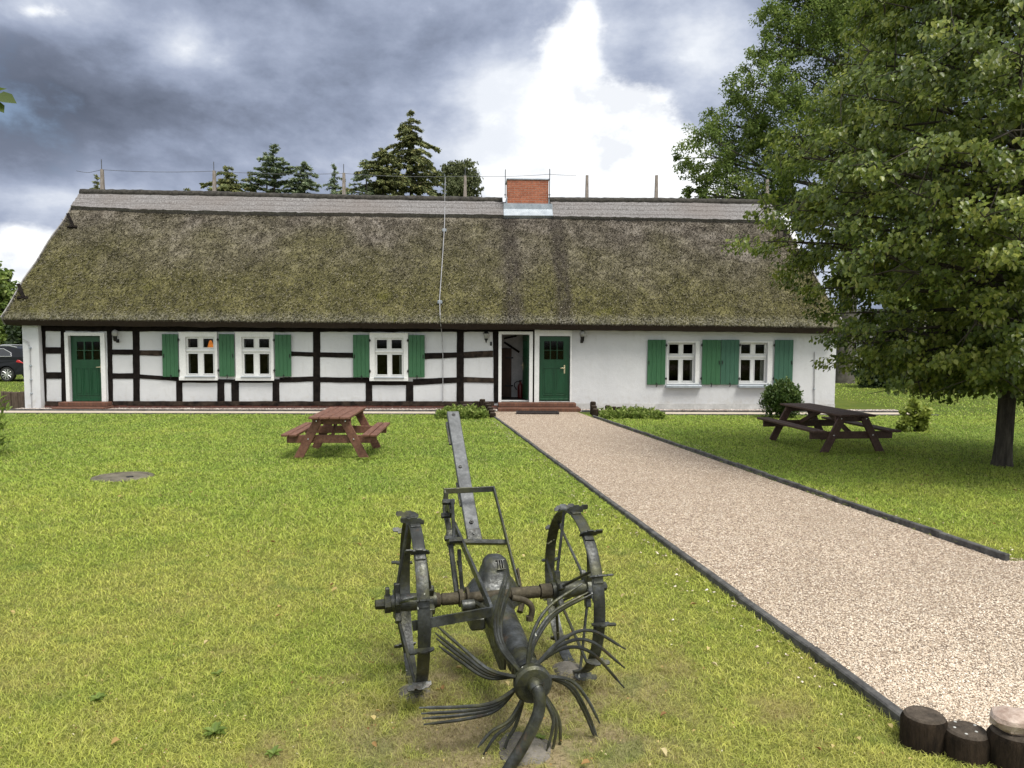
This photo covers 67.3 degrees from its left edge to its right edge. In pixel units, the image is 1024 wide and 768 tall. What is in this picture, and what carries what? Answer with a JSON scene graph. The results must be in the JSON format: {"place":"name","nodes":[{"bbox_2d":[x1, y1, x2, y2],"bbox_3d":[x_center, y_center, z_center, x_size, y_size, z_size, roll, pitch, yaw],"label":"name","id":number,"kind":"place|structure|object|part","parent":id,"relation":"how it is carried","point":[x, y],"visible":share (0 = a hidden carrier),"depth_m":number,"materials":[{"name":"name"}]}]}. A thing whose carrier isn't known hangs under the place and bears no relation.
{"place":"outdoors","nodes":[
{"label":"outdoors","id":0,"kind":"place"},
{"bbox_2d":[0,411,434,413],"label":"paving","id":1,"kind":"structure","parent":0,"point":[365,412],"depth_m":22.25,"materials":[{"name":"grey concrete"}]},
{"bbox_2d":[0,0,1016,308],"label":"sky","id":2,"kind":"structure","parent":0,"point":[604,91],"materials":[{"name":"grey"}]},
{"bbox_2d":[0,375,1023,767],"bbox_3d":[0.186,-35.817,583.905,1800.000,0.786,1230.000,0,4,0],"label":"ground","id":3,"kind":"structure","parent":0,"point":[612,729],"depth_m":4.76,"materials":[{"name":"green plant"}]},
{"bbox_2d":[0,391,5,407],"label":"palisade log","id":4,"kind":"object","parent":3,"relation":"on","point":[2,394],"visible":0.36,"depth_m":23.31,"materials":[{"name":"brown wood"}]},
{"bbox_2d":[0,391,14,450],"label":"willowy shrub","id":5,"kind":"object","parent":3,"relation":"on","point":[2,426],"visible":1,"depth_m":13.03,"materials":[{"name":"green plant"}]},
{"bbox_2d":[0,261,14,285],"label":"tree","id":6,"kind":"object","parent":3,"relation":"on","point":[10,274],"visible":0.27,"depth_m":89.53,"materials":[{"name":"green plant"}]},
{"bbox_2d":[4,392,11,408],"bbox_3d":[-15.301,0.549,23.389,0.200,0.626,0.180,0,4,0],"label":"palisade log","id":7,"kind":"object","parent":3,"relation":"on","point":[7,396],"visible":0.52,"depth_m":23.29,"materials":[{"name":"brown wood"}]},
{"bbox_2d":[0,87,16,112],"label":"young lime tree","id":8,"kind":"object","parent":3,"relation":"on","point":[5,97],"visible":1,"depth_m":2.96,"materials":[{"name":"green plant"}]},
{"bbox_2d":[0,269,19,344],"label":"broadleaf tree","id":9,"kind":"object","parent":3,"relation":"on","point":[7,290],"visible":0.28,"depth_m":51.50,"materials":[{"name":"green plant"}]},
{"bbox_2d":[0,344,23,381],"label":"parked car","id":10,"kind":"object","parent":3,"relation":"on","point":[11,364],"visible":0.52,"depth_m":36.04,"materials":[{"name":"black paint"}]},
{"bbox_3d":[-24.602,-1.477,36.101,2.300,0.390,0.168,0,4,0],"label":"side window","id":11,"kind":"part","parent":10,"relation":"part of","materials":[{"name":"grey glass"}]},
{"bbox_2d":[3,325,22,345],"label":"broadleaf bush","id":12,"kind":"object","parent":3,"relation":"on","point":[14,336],"visible":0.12,"depth_m":43.72,"materials":[{"name":"green plant"}]},
{"bbox_2d":[11,392,18,408],"bbox_3d":[-15.086,0.552,23.399,0.200,0.619,0.180,0,4,0],"label":"palisade log","id":13,"kind":"object","parent":3,"relation":"on","point":[14,398],"visible":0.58,"depth_m":23.31,"materials":[{"name":"wood"}]},
{"bbox_2d":[18,391,24,407],"bbox_3d":[-14.871,0.547,23.389,0.200,0.634,0.180,0,4,0],"label":"palisade log","id":14,"kind":"object","parent":3,"relation":"on","point":[21,398],"visible":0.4,"depth_m":23.30,"materials":[{"name":"brown wood"}]},
{"bbox_2d":[90,174,99,188],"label":"spruce tree","id":15,"kind":"object","parent":3,"relation":"on","point":[97,178],"visible":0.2,"depth_m":46.27,"materials":[{"name":"green plant"}]},
{"bbox_2d":[89,691,106,702],"bbox_3d":[-2.082,1.573,3.865,0.084,0.023,0.100,-2,5,-35],"label":"weed","id":16,"kind":"object","parent":3,"relation":"on","point":[96,696],"visible":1,"depth_m":3.86,"materials":[{"name":"green plant"}]},
{"bbox_2d":[90,471,153,481],"bbox_3d":[-5.425,1.320,10.715,0.800,0.072,0.800,0,4,0],"label":"manhole cover","id":17,"kind":"object","parent":3,"relation":"on","point":[124,476],"visible":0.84,"depth_m":10.74,"materials":[{"name":"grey concrete"}]},
{"bbox_2d":[201,721,226,736],"bbox_3d":[-1.368,1.588,3.526,0.109,0.029,0.114,-2,5,-35],"label":"weed","id":18,"kind":"object","parent":3,"relation":"on","point":[216,727],"visible":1,"depth_m":3.53,"materials":[{"name":"green plant"}]},
{"bbox_2d":[211,668,223,674],"bbox_3d":[-1.597,1.566,4.167,0.071,0.019,0.058,-1,4,-26],"label":"weed","id":19,"kind":"object","parent":3,"relation":"on","point":[218,671],"visible":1,"depth_m":4.17,"materials":[{"name":"green plant"}]},
{"bbox_2d":[5,413,434,414],"bbox_3d":[-7.861,0.843,21.632,14.565,0.065,0.050,0,4,-2],"label":"edging","id":20,"kind":"object","parent":3,"relation":"on","point":[239,413],"visible":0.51,"depth_m":21.62,"materials":[{"name":"grey concrete"}]},
{"bbox_2d":[199,165,256,191],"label":"spruce tree","id":21,"kind":"object","parent":3,"relation":"on","point":[226,183],"visible":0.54,"depth_m":46.17,"materials":[{"name":"green plant"}]},
{"bbox_2d":[0,409,495,411],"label":"edging","id":22,"kind":"object","parent":3,"relation":"on","point":[191,410],"visible":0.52,"depth_m":22.60,"materials":[{"name":"grey concrete"}]},
{"bbox_2d":[235,172,264,190],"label":"spruce tree","id":23,"kind":"object","parent":3,"relation":"on","point":[249,181],"visible":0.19,"depth_m":47.23,"materials":[{"name":"green plant"}]},
{"bbox_2d":[257,152,276,192],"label":"fir tree","id":24,"kind":"object","parent":3,"relation":"on","point":[265,153],"visible":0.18,"depth_m":48.16,"materials":[{"name":"green plant"}]},
{"bbox_2d":[264,745,282,757],"bbox_3d":[-1.035,1.601,3.346,0.079,0.021,0.082,3,5,37],"label":"weed","id":25,"kind":"object","parent":3,"relation":"on","point":[273,751],"visible":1,"depth_m":3.35,"materials":[{"name":"green plant"}]},
{"bbox_2d":[240,144,307,192],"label":"fir tree","id":26,"kind":"object","parent":3,"relation":"on","point":[276,174],"visible":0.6,"depth_m":47.08,"materials":[{"name":"green plant"}]},
{"bbox_2d":[282,161,321,193],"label":"fir tree","id":27,"kind":"object","parent":3,"relation":"on","point":[304,180],"visible":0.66,"depth_m":47.12,"materials":[{"name":"green plant"}]},
{"bbox_2d":[322,164,347,193],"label":"spruce tree","id":28,"kind":"object","parent":3,"relation":"on","point":[333,186],"visible":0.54,"depth_m":46.24,"materials":[{"name":"green plant"}]},
{"bbox_2d":[281,407,389,457],"bbox_3d":[-2.985,0.861,13.284,1.544,0.770,1.720,0,4,-2],"label":"picnic table","id":29,"kind":"object","parent":3,"relation":"on","point":[327,418],"visible":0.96,"depth_m":12.63,"materials":[{"name":"red wood"}]},
{"bbox_2d":[337,159,377,194],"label":"spruce tree","id":30,"kind":"object","parent":3,"relation":"on","point":[364,176],"visible":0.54,"depth_m":44.21,"materials":[{"name":"green plant"}]},
{"bbox_2d":[338,147,423,195],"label":"spruce tree","id":31,"kind":"object","parent":3,"relation":"on","point":[383,184],"visible":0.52,"depth_m":45.11,"materials":[{"name":"green plant"}]},
{"bbox_2d":[398,684,430,703],"bbox_3d":[-0.502,1.607,3.967,0.187,0.074,0.237,0,4,0],"label":"stone","id":32,"kind":"object","parent":3,"relation":"on","point":[404,688],"visible":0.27,"depth_m":3.93,"materials":[{"name":"grey stone"}]},
{"bbox_2d":[362,109,470,195],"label":"spruce tree","id":33,"kind":"object","parent":3,"relation":"on","point":[407,135],"visible":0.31,"depth_m":46.85,"materials":[{"name":"green plant"}]},
{"bbox_2d":[0,178,841,411],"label":"farmhouse","id":34,"kind":"object","parent":3,"relation":"on","point":[299,300],"visible":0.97,"depth_m":24.05,"materials":[{"name":"plant"}]},
{"bbox_2d":[23,339,32,407],"bbox_3d":[-14.488,-0.315,23.036,0.229,2.093,0.075,0,4,0],"label":"conductor pipe","id":35,"kind":"object","parent":34,"relation":"attached to","point":[30,365],"visible":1,"depth_m":23.01,"materials":[{"name":"metal"}]},
{"bbox_2d":[71,336,101,400],"bbox_3d":[-12.920,-0.465,23.380,0.926,1.983,0.120,0,4,-2],"label":"door","id":36,"kind":"structure","parent":34,"relation":"in","point":[86,374],"depth_m":23.40,"materials":[{"name":"green wood"}]},
{"bbox_2d":[100,159,104,188],"bbox_3d":[-14.342,-7.188,26.918,0.126,1.315,0.126,0,4,-2],"label":"ridge post","id":37,"kind":"object","parent":34,"relation":"attached to","point":[102,183],"visible":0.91,"depth_m":26.87,"materials":[{"name":"wood"}]},
{"bbox_2d":[79,170,555,176],"bbox_3d":[-6.459,-7.447,27.195,17.557,0.170,0.064,0,4,-2],"label":"lightning wire","id":38,"kind":"object","parent":37,"relation":"attached to","point":[356,174],"visible":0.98,"depth_m":27.30,"materials":[{"name":"grey metal"}]},
{"bbox_2d":[112,330,118,342],"bbox_3d":[-11.930,-1.438,23.144,0.184,0.393,0.256,0,4,-2],"label":"wall lamp","id":39,"kind":"object","parent":34,"relation":"attached to","point":[115,334],"visible":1,"depth_m":23.06,"materials":[{"name":"white glass"}]},
{"bbox_2d":[178,332,217,379],"bbox_3d":[-9.534,-0.848,23.379,1.167,1.474,0.190,0,4,-2],"label":"window","id":40,"kind":"structure","parent":34,"relation":"in","point":[184,349],"depth_m":23.37,"materials":[{"name":"white paint"}]},
{"bbox_2d":[212,162,216,190],"bbox_3d":[-10.482,-7.156,27.078,0.126,1.310,0.126,0,4,-2],"label":"ridge post","id":41,"kind":"object","parent":34,"relation":"attached to","point":[214,187],"visible":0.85,"depth_m":27.03,"materials":[{"name":"wood"}]},
{"bbox_2d":[234,332,273,380],"bbox_3d":[-7.849,-0.851,23.517,1.173,1.485,0.327,0,4,-2],"label":"window","id":42,"kind":"structure","parent":34,"relation":"in","point":[240,351],"depth_m":23.44,"materials":[{"name":"white paint"}]},
{"bbox_2d":[342,164,345,194],"bbox_3d":[-5.959,-7.107,27.266,0.126,1.350,0.126,0,4,-2],"label":"ridge post","id":43,"kind":"object","parent":34,"relation":"attached to","point":[343,184],"visible":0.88,"depth_m":27.22,"materials":[{"name":"wood"}]},
{"bbox_2d":[369,333,407,380],"bbox_3d":[-3.782,-0.836,23.684,1.199,1.482,0.327,0,4,-2],"label":"window","id":44,"kind":"structure","parent":34,"relation":"in","point":[403,353],"depth_m":23.61,"materials":[{"name":"white paint"}]},
{"bbox_2d":[438,177,446,355],"bbox_3d":[-2.280,-3.383,25.333,0.177,7.659,4.603,0,4,-3],"label":"down conductor","id":45,"kind":"object","parent":34,"relation":"attached to","point":[439,300],"visible":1,"depth_m":24.43,"materials":[{"name":"metal"}]},
{"bbox_2d":[464,167,466,196],"bbox_3d":[-1.670,-7.059,27.445,0.126,1.318,0.126,0,4,-2],"label":"ridge post","id":46,"kind":"object","parent":34,"relation":"attached to","point":[465,186],"visible":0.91,"depth_m":27.39,"materials":[{"name":"metal"}]},
{"bbox_2d":[483,331,488,341],"bbox_3d":[-0.800,-1.452,23.611,0.173,0.390,0.238,-1,4,-17],"label":"wall lamp","id":47,"kind":"object","parent":34,"relation":"attached to","point":[486,334],"visible":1,"depth_m":23.54,"materials":[{"name":"white glass"}]},
{"bbox_2d":[504,169,505,197],"bbox_3d":[-0.238,-7.011,26.938,0.060,0.990,0.076,0,4,-2],"label":"lightning rod","id":48,"kind":"object","parent":34,"relation":"attached to","point":[505,183],"visible":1,"depth_m":26.91,"materials":[{"name":"metal"}]},
{"bbox_2d":[501,348,511,396],"bbox_3d":[-0.348,-0.379,25.570,0.658,1.627,0.048,0,4,-2],"label":"inner door","id":49,"kind":"structure","parent":34,"relation":"in","point":[506,352],"depth_m":25.55,"materials":[{"name":"brown wood"}]},
{"bbox_2d":[514,380,522,397],"bbox_3d":[0.222,0.173,25.120,0.299,0.590,0.177,-2,5,-36],"label":"fire extinguisher","id":50,"kind":"object","parent":34,"relation":"on","point":[520,385],"visible":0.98,"depth_m":25.08,"materials":[{"name":"red paint"}]},
{"bbox_2d":[521,335,528,399],"bbox_3d":[0.399,-0.537,24.389,0.126,2.002,0.831,0,4,-10],"label":"door","id":51,"kind":"structure","parent":34,"relation":"in","point":[525,389],"depth_m":24.29,"materials":[{"name":"green wood"}]},
{"bbox_2d":[539,336,569,400],"bbox_3d":[1.318,-0.480,23.922,0.939,2.002,0.121,0,4,-2],"label":"door","id":52,"kind":"structure","parent":34,"relation":"in","point":[553,373],"depth_m":23.94,"materials":[{"name":"green wood"}]},
{"bbox_2d":[580,330,584,342],"bbox_3d":[2.169,-1.460,23.720,0.184,0.393,0.256,0,4,-2],"label":"wall lamp","id":53,"kind":"object","parent":34,"relation":"attached to","point":[582,334],"visible":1,"depth_m":23.63,"materials":[{"name":"white glass"}]},
{"bbox_2d":[585,175,588,197],"bbox_3d":[2.692,-6.951,27.631,0.126,1.077,0.126,0,4,-2],"label":"ridge post","id":54,"kind":"object","parent":34,"relation":"attached to","point":[587,188],"visible":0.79,"depth_m":27.58,"materials":[{"name":"grey metal"}]},
{"bbox_2d":[654,175,657,197],"bbox_3d":[5.204,-6.972,27.732,0.126,1.092,0.126,0,4,-2],"label":"ridge post","id":55,"kind":"object","parent":34,"relation":"attached to","point":[656,188],"visible":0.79,"depth_m":27.67,"materials":[{"name":"grey metal"}]},
{"bbox_2d":[665,341,701,387],"bbox_3d":[5.350,-0.614,24.053,1.131,1.458,0.367,0,4,-2],"label":"window","id":56,"kind":"structure","parent":34,"relation":"in","point":[680,356],"depth_m":24.10,"materials":[{"name":"white paint"}]},
{"bbox_2d":[737,341,772,387],"bbox_3d":[7.650,-0.613,24.147,1.155,1.456,0.367,0,4,-2],"label":"window","id":57,"kind":"structure","parent":34,"relation":"in","point":[752,356],"depth_m":24.19,"materials":[{"name":"white paint"}]},
{"bbox_2d":[765,179,768,193],"bbox_3d":[9.250,-6.906,27.902,0.126,1.013,0.126,0,4,-2],"label":"ridge post","id":58,"kind":"object","parent":34,"relation":"attached to","point":[767,186],"visible":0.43,"depth_m":27.84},
{"bbox_2d":[813,352,814,403],"bbox_3d":[9.518,-0.108,24.215,0.076,1.811,0.075,0,4,0],"label":"conductor pipe","id":59,"kind":"object","parent":34,"relation":"attached to","point":[814,379],"visible":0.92,"depth_m":24.19,"materials":[{"name":"metal"}]},
{"bbox_2d":[437,158,483,196],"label":"birch tree","id":60,"kind":"object","parent":3,"relation":"on","point":[453,186],"visible":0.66,"depth_m":41.93,"materials":[{"name":"green plant"}]},
{"bbox_2d":[433,403,489,419],"bbox_3d":[-1.357,0.790,21.163,1.573,0.467,1.946,0,4,0],"label":"herb bed","id":61,"kind":"object","parent":3,"relation":"on","point":[469,412],"visible":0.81,"depth_m":20.53,"materials":[{"name":"green plant"}]},
{"bbox_2d":[479,399,484,408],"bbox_3d":[-0.866,0.699,22.443,0.169,0.524,0.169,3,4,31],"label":"palisade log","id":62,"kind":"object","parent":3,"relation":"on","point":[481,402],"visible":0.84,"depth_m":22.36,"materials":[{"name":"brown wood"}]},
{"bbox_2d":[490,412,495,418],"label":"palisade log","id":63,"kind":"object","parent":3,"relation":"on","point":[492,414],"visible":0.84,"depth_m":20.63,"materials":[{"name":"brown wood"}]},
{"bbox_2d":[375,411,625,767],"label":"potato digger","id":64,"kind":"object","parent":3,"relation":"on","point":[490,596],"visible":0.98,"depth_m":3.89,"materials":[{"name":"metal"}]},
{"bbox_2d":[0,438,1022,767],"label":"fallen leaves","id":65,"kind":"object","parent":3,"relation":"on","point":[664,750],"visible":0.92,"depth_m":4.10,"materials":[{"name":"brown plant"}]},
{"bbox_2d":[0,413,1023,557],"bbox_3d":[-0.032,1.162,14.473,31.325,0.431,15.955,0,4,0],"label":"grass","id":66,"kind":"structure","parent":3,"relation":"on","point":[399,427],"depth_m":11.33,"materials":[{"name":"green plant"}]},
{"bbox_2d":[499,731,550,765],"bbox_3d":[0.060,1.632,3.417,0.249,0.049,0.308,0,4,0],"label":"stone","id":67,"kind":"object","parent":3,"relation":"on","point":[539,754],"visible":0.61,"depth_m":3.39,"materials":[{"name":"grey stone"}]},
{"bbox_2d":[535,733,546,738],"bbox_3d":[0.131,1.605,3.501,0.058,0.013,0.050,2,4,28],"label":"weed","id":68,"kind":"object","parent":3,"relation":"on","point":[538,735],"visible":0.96,"depth_m":3.50,"materials":[{"name":"green plant"}]},
{"bbox_2d":[552,661,582,682],"bbox_3d":[0.307,1.596,4.213,0.182,0.106,0.234,0,4,0],"label":"stone","id":69,"kind":"object","parent":3,"relation":"on","point":[564,666],"visible":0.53,"depth_m":4.19,"materials":[{"name":"grey stone"}]},
{"bbox_2d":[590,401,595,413],"bbox_3d":[2.356,0.745,22.394,0.169,0.471,0.169,1,4,14],"label":"palisade log","id":70,"kind":"object","parent":3,"relation":"on","point":[592,403],"visible":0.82,"depth_m":22.34,"materials":[{"name":"brown wood"}]},
{"bbox_2d":[591,405,596,415],"bbox_3d":[2.325,0.806,21.847,0.169,0.392,0.169,1,4,12],"label":"palisade log","id":71,"kind":"object","parent":3,"relation":"on","point":[593,407],"visible":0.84,"depth_m":21.80,"materials":[{"name":"brown wood"}]},
{"bbox_2d":[592,409,598,415],"bbox_3d":[2.312,0.854,21.299,0.169,0.339,0.169,2,4,22],"label":"palisade log","id":72,"kind":"object","parent":3,"relation":"on","point":[595,412],"visible":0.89,"depth_m":21.23,"materials":[{"name":"brown wood"}]},
{"bbox_2d":[597,404,665,419],"bbox_3d":[3.297,0.784,21.290,1.933,0.447,1.594,0,4,0],"label":"herb bed","id":73,"kind":"object","parent":3,"relation":"on","point":[637,412],"visible":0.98,"depth_m":20.89,"materials":[{"name":"green plant"}]},
{"bbox_2d":[494,416,902,728],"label":"kerb","id":74,"kind":"structure","parent":3,"relation":"on","point":[859,685],"depth_m":4.95,"materials":[{"name":"grey concrete"}]},
{"bbox_2d":[582,410,897,411],"bbox_3d":[7.159,0.853,23.321,10.137,0.110,0.050,0,4,-2],"label":"edging","id":75,"kind":"object","parent":3,"relation":"on","point":[731,411],"visible":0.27,"depth_m":23.26,"materials":[{"name":"grey concrete"}]},
{"bbox_2d":[757,376,806,417],"bbox_3d":[7.515,0.460,21.379,1.353,1.375,1.290,0,4,0],"label":"round shrub","id":76,"kind":"object","parent":3,"relation":"on","point":[777,393],"visible":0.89,"depth_m":21.17,"materials":[{"name":"green plant"}]},
{"bbox_2d":[592,415,1009,560],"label":"kerb","id":77,"kind":"structure","parent":3,"relation":"on","point":[983,549],"depth_m":8.78,"materials":[{"name":"grey concrete"}]},
{"bbox_2d":[666,414,938,415],"bbox_3d":[7.587,0.897,22.268,9.769,0.060,0.050,0,4,-2],"label":"edging","id":78,"kind":"object","parent":3,"relation":"on","point":[779,414],"visible":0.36,"depth_m":22.22,"materials":[{"name":"grey concrete"}]},
{"bbox_2d":[757,403,900,453],"bbox_3d":[5.956,0.851,14.684,1.644,0.770,2.300,0,4,-7],"label":"picnic table","id":79,"kind":"object","parent":3,"relation":"on","point":[837,418],"visible":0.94,"depth_m":13.90,"materials":[{"name":"brown wood"}]},
{"bbox_2d":[671,0,1015,383],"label":"ash tree","id":80,"kind":"object","parent":3,"relation":"on","point":[787,103],"visible":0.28,"depth_m":35.57,"materials":[{"name":"green plant"}]},
{"bbox_2d":[719,0,1023,467],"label":"lime tree","id":81,"kind":"object","parent":3,"relation":"on","point":[970,351],"visible":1,"depth_m":11.02,"materials":[{"name":"green plant"}]},
{"bbox_2d":[851,352,906,387],"bbox_3d":[16.959,-0.682,35.173,2.753,2.170,2.810,0,4,0],"label":"hedge bush","id":82,"kind":"object","parent":3,"relation":"on","point":[876,383],"visible":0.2,"depth_m":34.95,"materials":[{"name":"green plant"}]},
{"bbox_2d":[838,309,925,368],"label":"white outbuilding","id":83,"kind":"structure","parent":3,"relation":"on","point":[876,325],"depth_m":51.30,"materials":[{"name":"paint"}]},
{"bbox_2d":[895,396,934,431],"bbox_3d":[9.253,0.782,17.666,0.885,1.046,0.572,0,4,0],"label":"young shrub","id":84,"kind":"object","parent":3,"relation":"on","point":[918,420],"visible":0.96,"depth_m":17.61,"materials":[{"name":"green plant"}]},
{"bbox_2d":[857,220,974,345],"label":"tree","id":85,"kind":"object","parent":3,"relation":"on","point":[879,295],"visible":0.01,"depth_m":50.25,"materials":[{"name":"green plant"}]},
{"bbox_2d":[899,705,947,756],"bbox_3d":[1.857,1.608,3.471,0.195,0.251,0.195,1,4,16],"label":"palisade log","id":86,"kind":"object","parent":3,"relation":"on","point":[924,728],"visible":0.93,"depth_m":3.40,"materials":[{"name":"brown wood"}]},
{"bbox_2d":[943,720,990,767],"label":"palisade log","id":87,"kind":"object","parent":3,"relation":"on","point":[967,742],"visible":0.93,"depth_m":3.31,"materials":[{"name":"wood"}]},
{"bbox_2d":[986,724,1023,767],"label":"palisade log","id":88,"kind":"object","parent":3,"relation":"on","point":[1006,750],"visible":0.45,"depth_m":3.24,"materials":[{"name":"brown wood"}]},
{"bbox_2d":[989,705,1023,735],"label":"stone","id":89,"kind":"object","parent":88,"relation":"on","point":[1008,719],"visible":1,"depth_m":3.26,"materials":[{"name":"beige stone"}]},
{"bbox_2d":[0,375,1023,417],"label":"grass","id":90,"kind":"structure","parent":0,"point":[838,384],"depth_m":27.82,"materials":[{"name":"green plant"}]},
{"bbox_2d":[495,412,1023,729],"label":"path","id":91,"kind":"structure","parent":0,"point":[536,426],"depth_m":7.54,"materials":[{"name":"beige gravel"}]},
{"bbox_2d":[516,411,558,413],"bbox_3d":[0.741,0.823,22.345,1.240,0.038,0.560,0,4,0],"label":"doormat","id":92,"kind":"object","parent":91,"relation":"on","point":[537,412],"visible":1,"depth_m":22.10,"materials":[{"name":"rubber"}]},
{"bbox_2d":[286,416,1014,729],"bbox_3d":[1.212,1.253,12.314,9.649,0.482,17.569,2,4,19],"label":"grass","id":93,"kind":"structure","parent":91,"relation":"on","point":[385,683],"depth_m":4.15,"materials":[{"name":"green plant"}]},
{"bbox_2d":[481,420,1012,714],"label":"spilled gravel","id":94,"kind":"structure","parent":91,"relation":"on","point":[704,581],"depth_m":6.07,"materials":[{"name":"beige gravel"}]},
{"bbox_2d":[665,412,907,413],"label":"paving","id":95,"kind":"structure","parent":0,"point":[759,413],"depth_m":23.03,"materials":[{"name":"grey concrete"}]},
{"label":"drip bed","id":96,"kind":"structure","parent":0,"visible":0},
{"bbox_2d":[16,407,897,411],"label":"drip stones","id":97,"kind":"object","parent":96,"relation":"on","point":[440,409],"visible":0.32,"depth_m":23.47,"materials":[{"name":"grey stone"}]}
]}

